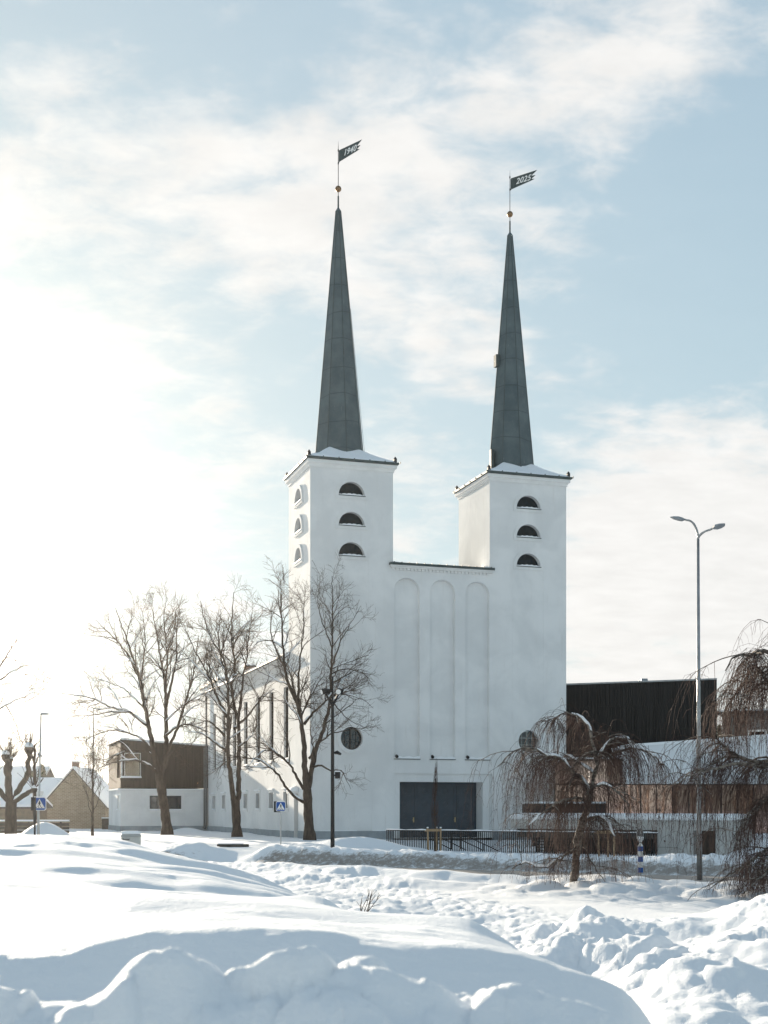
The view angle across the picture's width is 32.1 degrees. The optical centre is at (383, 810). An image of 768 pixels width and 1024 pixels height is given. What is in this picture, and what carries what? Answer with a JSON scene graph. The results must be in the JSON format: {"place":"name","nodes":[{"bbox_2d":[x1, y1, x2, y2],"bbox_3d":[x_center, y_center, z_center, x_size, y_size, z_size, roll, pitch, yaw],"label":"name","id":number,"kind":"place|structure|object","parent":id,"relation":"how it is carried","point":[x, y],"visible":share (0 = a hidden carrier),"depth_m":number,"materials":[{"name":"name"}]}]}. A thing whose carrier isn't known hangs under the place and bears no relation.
{"place":"outdoors","nodes":[
{"label":"outdoors","id":0,"kind":"place"},
{"bbox_2d":[0,822,767,1023],"bbox_3d":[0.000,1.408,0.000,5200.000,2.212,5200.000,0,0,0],"label":"ground","id":1,"kind":"structure","parent":0,"point":[179,926],"depth_m":8.56,"materials":[{"name":"white snow"}]},
{"bbox_2d":[0,719,49,833],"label":"pollarded tree","id":2,"kind":"object","parent":1,"relation":"on","point":[10,798],"visible":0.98,"depth_m":65.77,"materials":[{"name":"brown plant"}]},
{"bbox_2d":[0,798,52,826],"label":"brown shed","id":3,"kind":"structure","parent":1,"relation":"on","point":[24,812],"depth_m":118.00,"materials":[{"name":"wood"}]},
{"bbox_2d":[0,617,53,754],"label":"bare tree","id":4,"kind":"object","parent":1,"relation":"on","point":[11,671],"visible":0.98,"depth_m":77.91,"materials":[{"name":"brown plant"}]},
{"bbox_2d":[0,766,54,776],"bbox_3d":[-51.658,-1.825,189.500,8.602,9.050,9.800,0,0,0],"label":"roof","id":5,"kind":"structure","parent":1,"relation":"on","point":[17,771],"depth_m":188.48,"materials":[{"name":"metal"}]},
{"bbox_2d":[0,777,62,797],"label":"roof","id":6,"kind":"structure","parent":1,"relation":"on","point":[48,785],"depth_m":152.95,"materials":[{"name":"metal"}]},
{"bbox_2d":[31,797,35,834],"bbox_3d":[-15.750,0.670,60.000,0.220,2.554,0.090,0,0,0],"label":"black sign post","id":7,"kind":"object","parent":1,"relation":"on","point":[33,803],"visible":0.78,"depth_m":59.98,"materials":[{"name":"metal"}]},
{"bbox_2d":[0,820,69,832],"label":"board fence","id":8,"kind":"object","parent":1,"relation":"on","point":[29,824],"visible":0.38,"depth_m":92.00,"materials":[{"name":"wood"}]},
{"bbox_2d":[23,723,51,824],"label":"pruned tree","id":9,"kind":"object","parent":1,"relation":"on","point":[34,759],"visible":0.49,"depth_m":69.94,"materials":[{"name":"brown plant"}]},
{"bbox_2d":[37,763,46,776],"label":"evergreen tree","id":10,"kind":"object","parent":1,"relation":"on","point":[43,770],"visible":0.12,"depth_m":169.81,"materials":[{"name":"green plant"}]},
{"bbox_2d":[37,712,48,834],"bbox_3d":[-15.544,-1.265,60.971,0.593,6.440,0.334,0,0,25],"label":"slim street lamp","id":11,"kind":"object","parent":1,"relation":"on","point":[38,811],"visible":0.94,"depth_m":60.96,"materials":[{"name":"grey metal"}]},
{"bbox_2d":[36,797,45,809],"bbox_3d":[-15.608,-0.324,60.500,0.600,0.630,0.060,0,0,-3],"label":"crossing sign","id":12,"kind":"object","parent":11,"relation":"attached to","point":[40,803],"visible":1,"depth_m":60.50,"materials":[{"name":"blue metal"}]},
{"bbox_2d":[46,761,108,828],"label":"stone barn","id":13,"kind":"structure","parent":1,"relation":"on","point":[68,801],"depth_m":126.00,"materials":[{"name":"stone"}]},
{"bbox_2d":[59,708,128,835],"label":"young tree","id":14,"kind":"object","parent":1,"relation":"on","point":[92,762],"visible":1,"depth_m":89.94,"materials":[{"name":"brown plant"}]},
{"bbox_2d":[101,817,108,828],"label":"slatted bin screen","id":15,"kind":"object","parent":1,"relation":"on","point":[105,822],"visible":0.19,"depth_m":121.00,"materials":[{"name":"brown wood"}]},
{"bbox_2d":[120,831,140,844],"bbox_3d":[-8.902,1.558,46.978,0.720,1.695,0.594,0,0,-12],"label":"grit bin","id":16,"kind":"object","parent":1,"relation":"on","point":[133,836],"visible":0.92,"depth_m":46.77,"materials":[{"name":"grey plastic"}]},
{"bbox_2d":[52,576,231,834],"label":"linden tree","id":17,"kind":"object","parent":1,"relation":"on","point":[159,771],"visible":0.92,"depth_m":93.76,"materials":[{"name":"brown plant"}]},
{"bbox_2d":[107,738,207,830],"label":"annex","id":18,"kind":"object","parent":1,"relation":"on","point":[133,801],"visible":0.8,"depth_m":111.97,"materials":[{"name":"white paint"}]},
{"bbox_2d":[120,753,141,779],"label":"corner window","id":19,"kind":"structure","parent":18,"relation":"in","point":[134,773],"depth_m":111.21,"materials":[{"name":"beige glass"}]},
{"bbox_2d":[147,794,183,811],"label":"window","id":20,"kind":"structure","parent":18,"relation":"in","point":[176,801],"depth_m":112.02,"materials":[{"name":"grey"}]},
{"bbox_2d":[166,573,291,836],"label":"linden tree","id":21,"kind":"object","parent":1,"relation":"on","point":[236,813],"visible":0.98,"depth_m":85.95,"materials":[{"name":"brown plant"}]},
{"bbox_2d":[217,843,248,846],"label":"timber kerb","id":22,"kind":"structure","parent":1,"relation":"on","point":[232,845],"depth_m":62.91,"materials":[{"name":"brown wood"}]},
{"bbox_2d":[274,801,285,844],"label":"crossing sign","id":23,"kind":"object","parent":1,"relation":"on","point":[279,806],"visible":0.97,"depth_m":66.00,"materials":[{"name":"metal"}]},
{"bbox_2d":[197,553,389,839],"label":"linden tree","id":24,"kind":"object","parent":1,"relation":"on","point":[309,833],"visible":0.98,"depth_m":75.68,"materials":[{"name":"brown plant"}]},
{"bbox_2d":[320,677,343,847],"bbox_3d":[-2.333,-2.083,59.866,1.079,7.872,0.476,0,0,8],"label":"black spotlight pole","id":25,"kind":"object","parent":1,"relation":"on","point":[327,692],"visible":0.99,"depth_m":59.93,"materials":[{"name":"metal"}]},
{"bbox_2d":[357,891,380,911],"bbox_3d":[-0.242,1.669,23.929,0.345,0.546,0.463,0,0,-39],"label":"bare shrub","id":26,"kind":"object","parent":1,"relation":"on","point":[361,907],"visible":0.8,"depth_m":23.97,"materials":[{"name":"brown plant"}]},
{"bbox_2d":[199,140,573,839],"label":"church","id":27,"kind":"structure","parent":1,"relation":"on","point":[467,660],"depth_m":83.09,"materials":[{"name":"white paint"}]},
{"bbox_2d":[211,716,215,771],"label":"tall window","id":28,"kind":"structure","parent":27,"relation":"in","point":[215,716],"depth_m":110.64,"materials":[{"name":"grey glass"}]},
{"bbox_2d":[211,792,215,811],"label":"low window","id":29,"kind":"structure","parent":27,"relation":"in","point":[213,794],"depth_m":109.72,"materials":[{"name":"grey"}]},
{"bbox_2d":[220,792,225,811],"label":"low window","id":30,"kind":"structure","parent":27,"relation":"in","point":[223,793],"depth_m":105.75,"materials":[{"name":"grey"}]},
{"bbox_2d":[221,718,225,769],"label":"tall window","id":31,"kind":"structure","parent":27,"relation":"in","point":[224,768],"depth_m":106.53,"materials":[{"name":"grey glass"}]},
{"bbox_2d":[233,717,235,767],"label":"tall window","id":32,"kind":"structure","parent":27,"relation":"in","point":[235,717],"depth_m":102.65,"materials":[{"name":"grey glass"}]},
{"bbox_2d":[242,790,247,811],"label":"low window","id":33,"kind":"structure","parent":27,"relation":"in","point":[244,791],"depth_m":97.83,"materials":[{"name":"grey"}]},
{"bbox_2d":[245,702,247,765],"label":"tall window","id":34,"kind":"structure","parent":27,"relation":"in","point":[246,764],"depth_m":98.45,"materials":[{"name":"grey glass"}]},
{"bbox_2d":[254,703,259,764],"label":"tall window","id":35,"kind":"structure","parent":27,"relation":"in","point":[258,762],"depth_m":94.54,"materials":[{"name":"grey glass"}]},
{"bbox_2d":[254,789,259,811],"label":"low window","id":36,"kind":"structure","parent":27,"relation":"in","point":[257,790],"depth_m":93.90,"materials":[{"name":"grey"}]},
{"bbox_2d":[267,693,272,762],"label":"tall window","id":37,"kind":"structure","parent":27,"relation":"in","point":[271,693],"depth_m":90.63,"materials":[{"name":"grey glass"}]},
{"bbox_2d":[267,788,273,811],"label":"low window","id":38,"kind":"structure","parent":27,"relation":"in","point":[271,790],"depth_m":90.39,"materials":[{"name":"grey"}]},
{"bbox_2d":[281,687,287,760],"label":"tall window","id":39,"kind":"structure","parent":27,"relation":"in","point":[286,758],"depth_m":86.52,"materials":[{"name":"grey glass"}]},
{"bbox_2d":[281,787,288,811],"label":"low window","id":40,"kind":"structure","parent":27,"relation":"in","point":[283,789],"depth_m":85.72,"materials":[{"name":"grey"}]},
{"bbox_2d":[294,485,302,508],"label":"lunette window","id":41,"kind":"structure","parent":27,"relation":"in","point":[299,487],"depth_m":82.44,"materials":[{"name":"white paint"}]},
{"bbox_2d":[294,515,302,537],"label":"lunette window","id":42,"kind":"structure","parent":27,"relation":"in","point":[296,534],"depth_m":82.54,"materials":[{"name":"white paint"}]},
{"bbox_2d":[294,544,302,567],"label":"lunette window","id":43,"kind":"structure","parent":27,"relation":"in","point":[298,546],"depth_m":82.46,"materials":[{"name":"white paint"}]},
{"bbox_2d":[335,478,367,499],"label":"lunette window","id":44,"kind":"structure","parent":27,"relation":"in","point":[348,490],"depth_m":80.92,"materials":[{"name":"white paint"}]},
{"bbox_2d":[335,508,367,529],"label":"lunette window","id":45,"kind":"structure","parent":27,"relation":"in","point":[348,520],"depth_m":80.92,"materials":[{"name":"white paint"}]},
{"bbox_2d":[335,539,367,559],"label":"lunette window","id":46,"kind":"structure","parent":27,"relation":"in","point":[349,550],"depth_m":80.94,"materials":[{"name":"white paint"}]},
{"bbox_2d":[337,723,366,753],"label":"round window","id":47,"kind":"structure","parent":27,"relation":"in","point":[348,741],"depth_m":80.97,"materials":[{"name":"white paint"}]},
{"bbox_2d":[400,783,414,836],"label":"door","id":48,"kind":"structure","parent":27,"relation":"in","point":[407,790],"depth_m":83.15,"materials":[{"name":"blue metal"}]},
{"bbox_2d":[415,783,434,836],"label":"door","id":49,"kind":"structure","parent":27,"relation":"in","point":[423,791],"depth_m":83.45,"materials":[{"name":"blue metal"}]},
{"bbox_2d":[436,784,455,836],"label":"door","id":50,"kind":"structure","parent":27,"relation":"in","point":[446,793],"depth_m":83.92,"materials":[{"name":"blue metal"}]},
{"bbox_2d":[456,784,475,836],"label":"door","id":51,"kind":"structure","parent":27,"relation":"in","point":[461,789],"depth_m":84.31,"materials":[{"name":"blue metal"}]},
{"bbox_2d":[513,492,543,512],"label":"lunette window","id":52,"kind":"structure","parent":27,"relation":"in","point":[521,503],"depth_m":84.46,"materials":[{"name":"white paint"}]},
{"bbox_2d":[513,521,543,541],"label":"lunette window","id":53,"kind":"structure","parent":27,"relation":"in","point":[523,533],"depth_m":84.47,"materials":[{"name":"white paint"}]},
{"bbox_2d":[513,550,543,570],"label":"lunette window","id":54,"kind":"structure","parent":27,"relation":"in","point":[523,562],"depth_m":84.48,"materials":[{"name":"white paint"}]},
{"bbox_2d":[515,727,541,755],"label":"round window","id":55,"kind":"structure","parent":27,"relation":"in","point":[522,734],"depth_m":84.52,"materials":[{"name":"grey glass"}]},
{"bbox_2d":[425,827,441,850],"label":"tree stakes","id":56,"kind":"object","parent":1,"relation":"on","point":[436,830],"visible":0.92,"depth_m":66.34,"materials":[{"name":"beige wood"}]},
{"bbox_2d":[430,760,439,850],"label":"sapling","id":57,"kind":"object","parent":1,"relation":"on","point":[434,788],"visible":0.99,"depth_m":66.39,"materials":[{"name":"brown plant"}]},
{"bbox_2d":[420,832,464,849],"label":"stair handrail","id":58,"kind":"object","parent":1,"relation":"on","point":[438,842],"visible":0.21,"depth_m":70.67,"materials":[{"name":"black metal"}]},
{"bbox_2d":[451,833,496,850],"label":"stair handrail","id":59,"kind":"object","parent":1,"relation":"on","point":[466,842],"visible":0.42,"depth_m":69.50,"materials":[{"name":"black metal"}]},
{"bbox_2d":[386,829,657,855],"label":"railing","id":60,"kind":"object","parent":1,"relation":"on","point":[472,831],"visible":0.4,"depth_m":65.49,"materials":[{"name":"grey metal"}]},
{"bbox_2d":[522,802,606,844],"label":"stair canopy","id":61,"kind":"object","parent":1,"relation":"on","point":[544,805],"visible":0.12,"depth_m":74.00,"materials":[{"name":"black paint"}]},
{"bbox_2d":[457,699,705,885],"bbox_3d":[5.390,-0.440,35.142,4.294,5.175,6.078,0,0,39],"label":"weeping birch","id":62,"kind":"object","parent":1,"relation":"on","point":[565,769],"visible":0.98,"depth_m":34.60,"materials":[{"name":"brown plant"}]},
{"bbox_2d":[594,829,614,856],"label":"tree stakes","id":63,"kind":"object","parent":1,"relation":"on","point":[607,841],"visible":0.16,"depth_m":57.05,"materials":[{"name":"wood"}]},
{"bbox_2d":[510,813,751,855],"bbox_3d":[11.445,1.356,62.940,11.353,2.487,3.100,0,0,41],"label":"concrete entrance","id":64,"kind":"object","parent":1,"relation":"on","point":[662,848],"visible":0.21,"depth_m":60.02,"materials":[{"name":"paint"}]},
{"bbox_2d":[702,831,715,854],"bbox_3d":[14.313,1.640,58.895,1.130,1.520,0.060,0,0,41],"label":"dark door","id":65,"kind":"structure","parent":64,"relation":"in","point":[706,845],"depth_m":58.86,"materials":[{"name":"black wood"}]},
{"bbox_2d":[636,828,643,875],"bbox_3d":[8.050,1.364,41.963,0.166,1.650,0.458,0,0,22],"label":"striped marker post","id":66,"kind":"object","parent":1,"relation":"on","point":[640,869],"visible":0.68,"depth_m":41.93,"materials":[{"name":"blue metal"}]},
{"bbox_2d":[547,678,767,833],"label":"concert hall","id":67,"kind":"structure","parent":1,"relation":"on","point":[640,709],"depth_m":88.16,"materials":[{"name":"wood"}]},
{"bbox_2d":[670,516,724,879],"bbox_3d":[9.492,-3.372,40.230,1.733,11.134,0.522,0,0,35],"label":"double arm street lamp","id":68,"kind":"object","parent":1,"relation":"on","point":[716,527],"visible":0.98,"depth_m":40.35,"materials":[{"name":"metal"}]},
{"bbox_2d":[639,619,767,900],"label":"weeping birch","id":69,"kind":"object","parent":1,"relation":"on","point":[753,683],"visible":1,"depth_m":30.69,"materials":[{"name":"brown plant"}]},
{"bbox_2d":[717,708,767,736],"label":"grey apartment house","id":70,"kind":"structure","parent":1,"relation":"on","point":[756,725],"depth_m":110.87,"materials":[{"name":"metal"}]},
{"bbox_2d":[748,730,766,735],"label":"window","id":71,"kind":"structure","parent":70,"relation":"in","point":[752,732],"depth_m":110.66,"materials":[{"name":"grey"}]},
{"bbox_2d":[0,0,767,783],"label":"sky","id":72,"kind":"structure","parent":0,"point":[169,168],"materials":[{"name":"blue"}]}
]}

